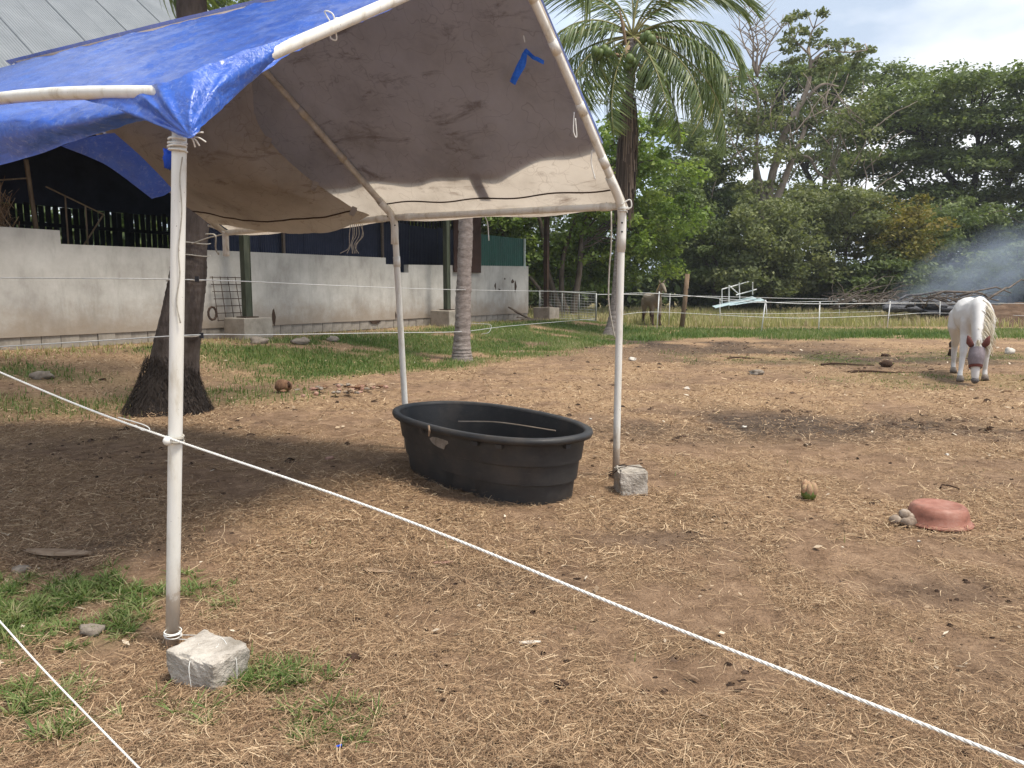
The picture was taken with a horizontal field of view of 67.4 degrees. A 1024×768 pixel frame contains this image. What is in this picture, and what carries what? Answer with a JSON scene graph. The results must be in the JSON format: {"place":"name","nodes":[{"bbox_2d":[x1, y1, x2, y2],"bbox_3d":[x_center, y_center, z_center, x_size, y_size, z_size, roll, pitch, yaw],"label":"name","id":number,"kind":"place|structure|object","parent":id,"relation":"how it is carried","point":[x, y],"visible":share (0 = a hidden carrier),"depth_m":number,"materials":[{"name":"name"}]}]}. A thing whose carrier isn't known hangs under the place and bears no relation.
{"place":"outdoors","nodes":[
{"label":"outdoors","id":0,"kind":"place"},
{"bbox_2d":[0,620,139,767],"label":"rope","id":1,"kind":"object","parent":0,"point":[74,702],"visible":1,"depth_m":2.21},
{"bbox_2d":[0,293,1023,767],"bbox_3d":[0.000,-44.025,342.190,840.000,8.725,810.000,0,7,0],"label":"ground","id":2,"kind":"structure","parent":0,"point":[700,611],"depth_m":5.33,"materials":[{"name":"brown soil"}]},
{"bbox_2d":[11,565,31,573],"bbox_3d":[-2.930,1.104,4.576,0.105,0.049,0.086,0,7,0],"label":"stone","id":3,"kind":"object","parent":2,"relation":"on","point":[23,567],"visible":0.82,"depth_m":4.56,"materials":[{"name":"grey stone"}]},
{"bbox_2d":[29,371,54,379],"bbox_3d":[-7.688,-0.127,12.559,0.378,0.187,0.228,-3,8,-25],"label":"stone","id":4,"kind":"object","parent":2,"relation":"on","point":[38,375],"visible":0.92,"depth_m":12.47,"materials":[{"name":"grey stone"}]},
{"bbox_2d":[0,159,103,244],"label":"metal gate frame","id":5,"kind":"object","parent":2,"relation":"on","point":[30,193],"visible":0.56,"depth_m":17.57,"materials":[{"name":"metal"}]},
{"bbox_2d":[23,548,90,556],"bbox_3d":[-2.860,1.064,4.831,0.442,0.034,0.132,0,7,0],"label":"dry leaf","id":6,"kind":"object","parent":2,"relation":"on","point":[61,553],"visible":1,"depth_m":4.86,"materials":[{"name":"grey plant"}]},
{"bbox_2d":[79,623,106,636],"bbox_3d":[-2.015,1.187,3.696,0.126,0.062,0.080,-3,7,-23],"label":"stone","id":7,"kind":"object","parent":2,"relation":"on","point":[88,630],"visible":0.97,"depth_m":3.68,"materials":[{"name":"grey stone"}]},
{"bbox_2d":[120,0,229,417],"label":"coconut palm","id":8,"kind":"object","parent":2,"relation":"on","point":[150,395],"visible":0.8,"depth_m":10.33,"materials":[{"name":"brown plant"}]},
{"bbox_2d":[0,278,583,291],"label":"fence wire","id":9,"kind":"object","parent":8,"relation":"attached to","point":[255,281],"visible":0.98,"depth_m":10.97,"materials":[{"name":"silver metal"}]},
{"bbox_2d":[0,319,587,346],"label":"fence wire","id":10,"kind":"object","parent":8,"relation":"attached to","point":[249,334],"visible":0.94,"depth_m":11.52,"materials":[{"name":"white metal"}]},
{"bbox_2d":[0,555,399,751],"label":"grass","id":11,"kind":"structure","parent":2,"relation":"on","point":[10,610],"depth_m":3.58,"materials":[{"name":"green plant"}]},
{"bbox_2d":[166,629,249,691],"bbox_3d":[-1.394,1.187,3.340,0.508,0.170,0.246,4,8,28],"label":"concrete block","id":12,"kind":"object","parent":2,"relation":"on","point":[210,660],"depth_m":3.23,"materials":[{"name":"grey concrete"}]},
{"bbox_2d":[207,0,251,9],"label":"broadleaf tree","id":13,"kind":"object","parent":2,"relation":"on","point":[229,2],"visible":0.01,"depth_m":45.23,"materials":[{"name":"green plant"}]},
{"bbox_2d":[250,336,268,343],"bbox_3d":[-6.003,-1.022,18.235,0.441,0.233,0.302,0,7,0],"label":"stone","id":14,"kind":"object","parent":2,"relation":"on","point":[257,340],"visible":0.78,"depth_m":18.17,"materials":[{"name":"grey stone"}]},
{"bbox_2d":[0,0,558,349],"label":"barn","id":15,"kind":"structure","parent":2,"relation":"on","point":[38,311],"depth_m":22.27,"materials":[{"name":"grey metal"}]},
{"bbox_2d":[207,276,241,320],"bbox_3d":[-7.269,-2.170,19.541,0.240,1.124,1.294,4,8,31],"label":"wire rack","id":16,"kind":"object","parent":15,"relation":"attached to","point":[215,309],"visible":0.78,"depth_m":19.45,"materials":[{"name":"grey metal"}]},
{"bbox_2d":[539,290,596,320],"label":"wire gate","id":17,"kind":"structure","parent":15,"relation":"attached to","point":[584,298],"depth_m":33.80,"materials":[{"name":"grey metal"}]},
{"bbox_2d":[274,379,292,392],"bbox_3d":[-3.760,0.031,12.615,0.292,0.225,0.239,0,7,0],"label":"coconut","id":18,"kind":"object","parent":2,"relation":"on","point":[280,384],"visible":0.89,"depth_m":12.53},
{"bbox_2d":[0,317,590,363],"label":"dry grass","id":19,"kind":"structure","parent":2,"relation":"on","point":[8,353],"depth_m":18.01,"materials":[{"name":"plant"}]},
{"bbox_2d":[290,337,309,344],"bbox_3d":[-5.152,-1.027,18.697,0.463,0.249,0.325,0,7,0],"label":"stone","id":20,"kind":"object","parent":2,"relation":"on","point":[302,341],"visible":0.82,"depth_m":18.60,"materials":[{"name":"grey stone"}]},
{"bbox_2d":[0,0,631,647],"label":"canopy shelter","id":21,"kind":"object","parent":2,"relation":"on","point":[280,116],"visible":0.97,"depth_m":6.36,"materials":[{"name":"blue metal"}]},
{"bbox_2d":[0,371,1023,765],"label":"rope","id":22,"kind":"object","parent":21,"relation":"attached to","point":[946,733],"visible":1,"depth_m":2.34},
{"bbox_2d":[510,48,543,84],"bbox_3d":[0.111,-2.334,5.636,0.266,0.266,0.056,2,7,18],"label":"blue rag","id":23,"kind":"object","parent":21,"relation":"hanging from","point":[519,68],"visible":1,"depth_m":5.65,"materials":[{"name":"fabric"}]},
{"bbox_2d":[326,336,338,341],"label":"stone","id":24,"kind":"object","parent":2,"relation":"on","point":[334,338],"visible":0.91,"depth_m":19.59,"materials":[{"name":"grey stone"}]},
{"bbox_2d":[280,383,394,396],"bbox_3d":[-2.738,0.083,12.256,1.844,0.116,1.028,-3,7,-22],"label":"husk pile","id":25,"kind":"object","parent":2,"relation":"on","point":[352,388],"visible":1,"depth_m":12.38,"materials":[{"name":"plant"}]},
{"bbox_2d":[0,318,696,423],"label":"grass","id":26,"kind":"structure","parent":2,"relation":"on","point":[558,345],"depth_m":17.85,"materials":[{"name":"green plant"}]},
{"bbox_2d":[342,653,361,663],"bbox_3d":[-0.718,1.231,3.442,0.086,0.048,0.070,0,7,0],"label":"clod","id":27,"kind":"object","parent":2,"relation":"on","point":[356,656],"visible":0.75,"depth_m":3.43,"materials":[{"name":"brown soil"}]},
{"bbox_2d":[361,567,387,572],"bbox_3d":[-0.806,1.091,4.495,0.172,0.015,0.050,2,7,17],"label":"dry leaf","id":28,"kind":"object","parent":2,"relation":"on","point":[373,569],"visible":0.77,"depth_m":4.50,"materials":[{"name":"beige plant"}]},
{"bbox_2d":[433,561,452,563],"bbox_3d":[-0.416,1.073,4.617,0.122,0.011,0.036,-1,7,-11],"label":"dry leaf","id":29,"kind":"object","parent":2,"relation":"on","point":[441,562],"visible":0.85,"depth_m":4.62,"materials":[{"name":"brown plant"}]},
{"bbox_2d":[410,217,552,246],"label":"broadleaf tree","id":30,"kind":"object","parent":2,"relation":"on","point":[484,229],"visible":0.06,"depth_m":44.92,"materials":[{"name":"green plant"}]},
{"bbox_2d":[392,401,592,504],"bbox_3d":[-0.239,0.571,6.812,1.240,0.565,2.340,-5,8,-36],"label":"stock tub","id":31,"kind":"object","parent":2,"relation":"on","point":[508,463],"visible":0.98,"depth_m":6.22,"materials":[{"name":"black plastic"}]},
{"bbox_2d":[458,421,555,430],"bbox_3d":[-0.031,0.365,6.869,1.030,0.023,0.130,4,8,32],"label":"thin pole","id":32,"kind":"object","parent":31,"relation":"in","point":[509,423],"visible":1,"depth_m":6.90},
{"bbox_2d":[0,411,1001,767],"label":"weeds","id":33,"kind":"object","parent":2,"relation":"on","point":[574,629],"visible":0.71,"depth_m":3.90,"materials":[{"name":"green plant"}]},
{"bbox_2d":[0,469,1020,767],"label":"leaf litter","id":34,"kind":"object","parent":2,"relation":"on","point":[126,641],"visible":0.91,"depth_m":3.83,"materials":[{"name":"brown plant"}]},
{"bbox_2d":[0,539,1023,767],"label":"straw","id":35,"kind":"object","parent":2,"relation":"on","point":[460,728],"visible":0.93,"depth_m":3.12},
{"bbox_2d":[693,707,708,716],"bbox_3d":[0.733,1.273,2.978,0.022,0.008,0.072,-5,9,-38],"label":"dry leaf","id":36,"kind":"object","parent":35,"relation":"on","point":[696,710],"visible":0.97,"depth_m":2.98,"materials":[{"name":"beige plant"}]},
{"bbox_2d":[0,412,1023,580],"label":"straw","id":37,"kind":"object","parent":2,"relation":"on","point":[664,513],"visible":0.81,"depth_m":5.87,"materials":[{"name":"beige plant"}]},
{"bbox_2d":[0,529,1023,767],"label":"chaff","id":38,"kind":"object","parent":2,"relation":"on","point":[352,643],"visible":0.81,"depth_m":3.24,"materials":[{"name":"plant"}]},
{"bbox_2d":[0,395,1023,561],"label":"chaff","id":39,"kind":"object","parent":2,"relation":"on","point":[300,498],"visible":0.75,"depth_m":6.16,"materials":[{"name":"plant"}]},
{"bbox_2d":[0,331,1023,471],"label":"soil clods","id":40,"kind":"object","parent":2,"relation":"on","point":[601,437],"visible":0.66,"depth_m":10.05,"materials":[{"name":"brown soil"}]},
{"bbox_2d":[0,329,1023,429],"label":"straw","id":41,"kind":"object","parent":2,"relation":"on","point":[627,396],"visible":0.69,"depth_m":12.60,"materials":[{"name":"beige plant"}]},
{"bbox_2d":[1,429,1023,767],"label":"soil clods","id":42,"kind":"object","parent":2,"relation":"on","point":[675,659],"visible":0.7,"depth_m":3.86,"materials":[{"name":"brown soil"}]},
{"bbox_2d":[2,328,1022,466],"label":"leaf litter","id":43,"kind":"object","parent":2,"relation":"on","point":[871,386],"visible":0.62,"depth_m":11.30,"materials":[{"name":"brown plant"}]},
{"bbox_2d":[3,188,1023,310],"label":"wood","id":44,"kind":"object","parent":2,"relation":"on","point":[652,286],"visible":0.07,"depth_m":52.99,"materials":[{"name":"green plant"}]},
{"bbox_2d":[514,311,529,317],"bbox_3d":[0.551,-2.730,31.128,0.920,0.476,0.280,-3,7,-23],"label":"board","id":45,"kind":"object","parent":2,"relation":"on","point":[521,314],"visible":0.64,"depth_m":30.97,"materials":[{"name":"brown wood"}]},
{"bbox_2d":[451,0,595,361],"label":"coconut palm","id":46,"kind":"object","parent":2,"relation":"on","point":[461,348],"visible":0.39,"depth_m":18.14,"materials":[{"name":"grey plant"}]},
{"bbox_2d":[519,640,540,643],"bbox_3d":[0.084,1.204,3.578,0.102,0.010,0.032,0,7,0],"label":"dry leaf","id":47,"kind":"object","parent":2,"relation":"on","point":[533,642],"visible":0.9,"depth_m":3.58,"materials":[{"name":"beige plant"}]},
{"bbox_2d":[553,679,568,688],"bbox_3d":[0.208,1.256,3.214,0.062,0.032,0.050,-6,9,-40],"label":"clod","id":48,"kind":"object","parent":2,"relation":"on","point":[563,681],"visible":0.84,"depth_m":3.21,"materials":[{"name":"brown soil"}]},
{"bbox_2d":[526,231,647,304],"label":"broadleaf tree","id":49,"kind":"object","parent":2,"relation":"on","point":[534,261],"visible":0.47,"depth_m":44.81,"materials":[{"name":"green plant"}]},
{"bbox_2d":[482,109,715,315],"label":"broadleaf tree","id":50,"kind":"object","parent":2,"relation":"on","point":[647,227],"visible":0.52,"depth_m":43.68,"materials":[{"name":"green plant"}]},
{"bbox_2d":[613,464,647,495],"bbox_3d":[0.972,0.785,6.352,0.272,0.244,0.275,0,7,0],"label":"concrete block","id":51,"kind":"object","parent":2,"relation":"on","point":[629,479],"depth_m":6.24,"materials":[{"name":"concrete"}]},
{"bbox_2d":[641,280,666,325],"bbox_3d":[6.586,-3.768,35.602,0.690,2.097,2.549,-1,7,-10],"label":"horse","id":52,"kind":"object","parent":2,"relation":"on","point":[650,301],"visible":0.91,"depth_m":35.30},
{"bbox_2d":[569,54,742,197],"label":"broadleaf tree","id":53,"kind":"object","parent":2,"relation":"on","point":[600,99],"visible":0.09,"depth_m":71.94,"materials":[{"name":"green plant"}]},
{"bbox_2d":[543,0,769,335],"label":"coconut palm","id":54,"kind":"object","parent":2,"relation":"on","point":[652,51],"visible":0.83,"depth_m":26.84,"materials":[{"name":"green plant"}]},
{"bbox_2d":[656,292,659,329],"bbox_3d":[5.937,-2.906,31.218,0.126,1.695,0.070,0,7,0],"label":"fence post","id":55,"kind":"object","parent":2,"relation":"on","point":[657,311],"visible":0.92,"depth_m":31.21,"materials":[{"name":"white plastic"}]},
{"bbox_2d":[679,274,689,327],"bbox_3d":[7.406,-3.447,33.067,0.420,2.573,0.213,0,7,0],"label":"wooden post","id":56,"kind":"object","parent":2,"relation":"on","point":[684,303],"visible":0.87,"depth_m":32.99,"materials":[{"name":"beige wood"}]},
{"bbox_2d":[638,118,735,309],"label":"broadleaf tree","id":57,"kind":"object","parent":2,"relation":"on","point":[702,146],"visible":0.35,"depth_m":54.19,"materials":[{"name":"green plant"}]},
{"bbox_2d":[657,215,752,308],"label":"broadleaf tree","id":58,"kind":"object","parent":2,"relation":"on","point":[705,257],"visible":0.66,"depth_m":52.39,"materials":[{"name":"green plant"}]},
{"bbox_2d":[658,162,753,306],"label":"broadleaf tree","id":59,"kind":"object","parent":2,"relation":"on","point":[722,196],"visible":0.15,"depth_m":56.39,"materials":[{"name":"green plant"}]},
{"bbox_2d":[712,281,764,308],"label":"pipe frame","id":60,"kind":"object","parent":2,"relation":"on","point":[729,303],"visible":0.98,"depth_m":45.77,"materials":[{"name":"white plastic"}]},
{"bbox_2d":[727,357,760,358],"bbox_3d":[5.801,-0.644,19.079,0.908,0.062,0.134,0,7,0],"label":"stick","id":61,"kind":"object","parent":2,"relation":"on","point":[742,357],"visible":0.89,"depth_m":19.07,"materials":[{"name":"brown wood"}]},
{"bbox_2d":[748,369,763,374],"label":"stone","id":62,"kind":"object","parent":2,"relation":"on","point":[756,372],"visible":0.83,"depth_m":15.27,"materials":[{"name":"grey stone"}]},
{"bbox_2d":[761,300,765,328],"bbox_3d":[9.894,-2.612,30.231,0.185,1.397,0.070,0,7,0],"label":"fence post","id":63,"kind":"object","parent":2,"relation":"on","point":[763,314],"visible":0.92,"depth_m":30.20,"materials":[{"name":"white plastic"}]},
{"bbox_2d":[623,312,1022,317],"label":"fence wire","id":64,"kind":"object","parent":63,"relation":"attached to","point":[779,317],"visible":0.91,"depth_m":31.00,"materials":[{"name":"white plastic"}]},
{"bbox_2d":[624,293,1023,303],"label":"fence wire","id":65,"kind":"object","parent":63,"relation":"attached to","point":[805,303],"visible":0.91,"depth_m":31.00,"materials":[{"name":"white plastic"}]},
{"bbox_2d":[701,190,830,310],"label":"broadleaf tree","id":66,"kind":"object","parent":2,"relation":"on","point":[767,244],"visible":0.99,"depth_m":47.56,"materials":[{"name":"green plant"}]},
{"bbox_2d":[686,1,916,223],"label":"broadleaf tree","id":67,"kind":"object","parent":2,"relation":"on","point":[794,121],"visible":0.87,"depth_m":55.17,"materials":[{"name":"green plant"}]},
{"bbox_2d":[706,168,901,306],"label":"broadleaf tree","id":68,"kind":"object","parent":2,"relation":"on","point":[887,184],"visible":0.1,"depth_m":61.06,"materials":[{"name":"green plant"}]},
{"bbox_2d":[801,479,817,499],"bbox_3d":[2.364,0.846,6.120,0.127,0.166,0.132,0,7,0],"label":"coconut","id":69,"kind":"object","parent":2,"relation":"on","point":[809,490],"visible":0.98,"depth_m":6.08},
{"bbox_2d":[688,50,946,254],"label":"rain tree","id":70,"kind":"object","parent":2,"relation":"on","point":[896,71],"visible":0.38,"depth_m":74.66,"materials":[{"name":"green plant"}]},
{"bbox_2d":[818,302,820,329],"bbox_3d":[12.288,-2.631,30.728,0.065,1.314,0.065,-3,7,-22],"label":"fence post","id":71,"kind":"object","parent":2,"relation":"on","point":[819,315],"visible":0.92,"depth_m":30.70,"materials":[{"name":"white plastic"}]},
{"bbox_2d":[773,180,899,310],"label":"broadleaf tree","id":72,"kind":"object","parent":2,"relation":"on","point":[837,218],"visible":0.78,"depth_m":49.75,"materials":[{"name":"green plant"}]},
{"bbox_2d":[657,348,1023,390],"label":"grass","id":73,"kind":"structure","parent":2,"relation":"on","point":[892,362],"depth_m":18.22,"materials":[{"name":"plant"}]},
{"bbox_2d":[821,363,873,365],"bbox_3d":[7.540,-0.442,17.241,1.208,0.069,0.144,0,7,0],"label":"stick","id":74,"kind":"object","parent":2,"relation":"on","point":[822,364],"visible":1,"depth_m":17.24,"materials":[{"name":"brown wood"}]},
{"bbox_2d":[847,370,910,372],"bbox_3d":[7.489,-0.247,15.636,1.308,0.071,0.147,0,7,0],"label":"stick","id":75,"kind":"object","parent":2,"relation":"on","point":[853,371],"visible":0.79,"depth_m":15.62,"materials":[{"name":"brown wood"}]},
{"bbox_2d":[807,244,958,302],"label":"broadleaf tree","id":76,"kind":"object","parent":2,"relation":"on","point":[865,275],"visible":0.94,"depth_m":48.37,"materials":[{"name":"green plant"}]},
{"bbox_2d":[879,360,892,366],"bbox_3d":[8.290,-0.433,17.009,0.268,0.208,0.255,-5,8,-35],"label":"coconut","id":77,"kind":"object","parent":2,"relation":"on","point":[885,363],"visible":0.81,"depth_m":16.93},
{"bbox_2d":[889,514,900,524],"bbox_3d":[2.727,0.969,5.468,0.085,0.077,0.085,0,7,0],"label":"stone","id":78,"kind":"object","parent":2,"relation":"on","point":[895,518],"visible":0.97,"depth_m":5.44,"materials":[{"name":"grey stone"}]},
{"bbox_2d":[847,192,960,296],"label":"broadleaf tree","id":79,"kind":"object","parent":2,"relation":"on","point":[910,219],"visible":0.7,"depth_m":49.06,"materials":[{"name":"green plant"}]},
{"bbox_2d":[901,518,913,527],"bbox_3d":[2.787,0.978,5.415,0.085,0.070,0.080,0,7,0],"label":"nut","id":80,"kind":"object","parent":2,"relation":"on","point":[908,521],"visible":0.92,"depth_m":5.39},
{"bbox_2d":[906,517,916,525],"bbox_3d":[2.823,0.976,5.439,0.083,0.073,0.080,0,7,0],"label":"nut","id":81,"kind":"object","parent":2,"relation":"on","point":[914,520],"visible":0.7,"depth_m":5.41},
{"bbox_2d":[809,58,1023,214],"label":"rain tree","id":82,"kind":"object","parent":2,"relation":"on","point":[930,114],"visible":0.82,"depth_m":61.02,"materials":[{"name":"green plant"}]},
{"bbox_2d":[879,297,955,316],"bbox_3d":[21.803,-4.043,40.823,3.845,1.106,7.346,4,8,29],"label":"ash heap","id":83,"kind":"object","parent":2,"relation":"on","point":[931,308],"visible":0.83,"depth_m":39.28,"materials":[{"name":"grey"}]},
{"bbox_2d":[907,498,974,531],"bbox_3d":[3.049,0.924,5.494,0.458,0.136,0.458,0,7,0],"label":"feed bowl","id":84,"kind":"object","parent":2,"relation":"on","point":[939,514],"visible":0.87,"depth_m":5.36,"materials":[{"name":"red plastic"}]},
{"bbox_2d":[875,193,1023,280],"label":"broadleaf tree","id":85,"kind":"object","parent":2,"relation":"on","point":[949,260],"visible":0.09,"depth_m":57.69,"materials":[{"name":"green plant"}]},
{"bbox_2d":[939,484,959,488],"bbox_3d":[3.651,0.857,6.352,0.229,0.049,0.112,0,7,0],"label":"stick","id":86,"kind":"object","parent":2,"relation":"on","point":[940,487],"visible":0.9,"depth_m":6.35,"materials":[{"name":"brown wood"}]},
{"bbox_2d":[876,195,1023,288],"bbox_3d":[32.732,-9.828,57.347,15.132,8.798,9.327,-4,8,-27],"label":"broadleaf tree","id":87,"kind":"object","parent":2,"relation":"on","point":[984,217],"visible":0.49,"depth_m":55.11,"materials":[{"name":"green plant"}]},
{"bbox_2d":[948,296,998,383],"bbox_3d":[8.820,-0.885,14.671,0.711,1.577,2.711,3,7,22],"label":"horse","id":88,"kind":"object","parent":2,"relation":"on","point":[971,323],"visible":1,"depth_m":14.10},
{"bbox_2d":[924,302,1023,326],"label":"earth mound","id":89,"kind":"object","parent":2,"relation":"on","point":[1002,311],"visible":0.28,"depth_m":37.18,"materials":[{"name":"soil"}]},
{"bbox_2d":[821,273,1023,309],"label":"brush pile","id":90,"kind":"object","parent":89,"relation":"on","point":[929,295],"visible":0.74,"depth_m":39.88,"materials":[{"name":"brown wood"}]},
{"bbox_2d":[983,120,1023,179],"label":"rain tree","id":91,"kind":"object","parent":2,"relation":"on","point":[1003,175],"visible":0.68,"depth_m":60.53,"materials":[{"name":"green plant"}]},
{"bbox_2d":[1004,347,1014,353],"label":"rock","id":92,"kind":"object","parent":2,"relation":"on","point":[1008,350],"visible":0.82,"depth_m":20.11,"materials":[{"name":"white stone"}]},
{"bbox_3d":[2.837,0.951,5.476,0.087,0.070,0.082,0,7,0],"label":"nut","id":93,"kind":"object","parent":2,"relation":"on","visible":0},
{"bbox_2d":[898,509,910,517],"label":"stone","id":94,"kind":"object","parent":93,"relation":"on","point":[903,513],"visible":0.86,"depth_m":5.46,"materials":[{"name":"grey stone"}]},
{"bbox_2d":[58,0,1023,272],"label":"sky","id":95,"kind":"structure","parent":0,"point":[930,32],"materials":[{"name":"white"}]},
{"bbox_2d":[528,305,1023,327],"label":"field grass","id":96,"kind":"structure","parent":0,"point":[801,317],"depth_m":38.87,"materials":[{"name":"green plant"}]},
{"bbox_2d":[606,322,1023,342],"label":"grass","id":97,"kind":"structure","parent":0,"point":[798,333],"depth_m":28.44,"materials":[{"name":"green plant"}]},
{"bbox_2d":[950,241,1023,302],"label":"smoke","id":98,"kind":"object","parent":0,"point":[1008,271],"visible":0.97,"depth_m":46.00,"materials":[{"name":"grey"}]},
{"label":"fence post","id":99,"kind":"object","parent":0,"visible":0},
{"bbox_2d":[720,300,958,302],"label":"fence wire","id":100,"kind":"object","parent":99,"relation":"attached to","point":[785,302],"visible":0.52,"depth_m":40.10,"materials":[{"name":"white plastic"}]},
{"bbox_3d":[10.528,-3.629,38.910,0.090,1.360,0.070,0,7,0],"label":"fence post","id":101,"kind":"object","parent":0,"visible":0},
{"bbox_2d":[720,311,877,313],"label":"fence wire","id":102,"kind":"object","parent":101,"relation":"attached to","point":[796,313],"visible":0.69,"depth_m":40.38,"materials":[{"name":"white plastic"}]},
{"bbox_3d":[7.378,-3.441,35.949,0.076,1.567,0.070,0,7,0],"label":"fence post","id":103,"kind":"object","parent":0,"visible":0},
{"bbox_2d":[597,294,864,299],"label":"fence wire","id":104,"kind":"object","parent":103,"relation":"attached to","point":[709,296],"visible":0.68,"depth_m":41.82,"materials":[{"name":"white plastic"}]},
{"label":"hay stack","id":105,"kind":"object","parent":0,"visible":0},
{"bbox_2d":[0,176,19,227],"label":"hay strands","id":106,"kind":"object","parent":105,"relation":"on","point":[3,216],"visible":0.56,"depth_m":15.69,"materials":[{"name":"plant"}]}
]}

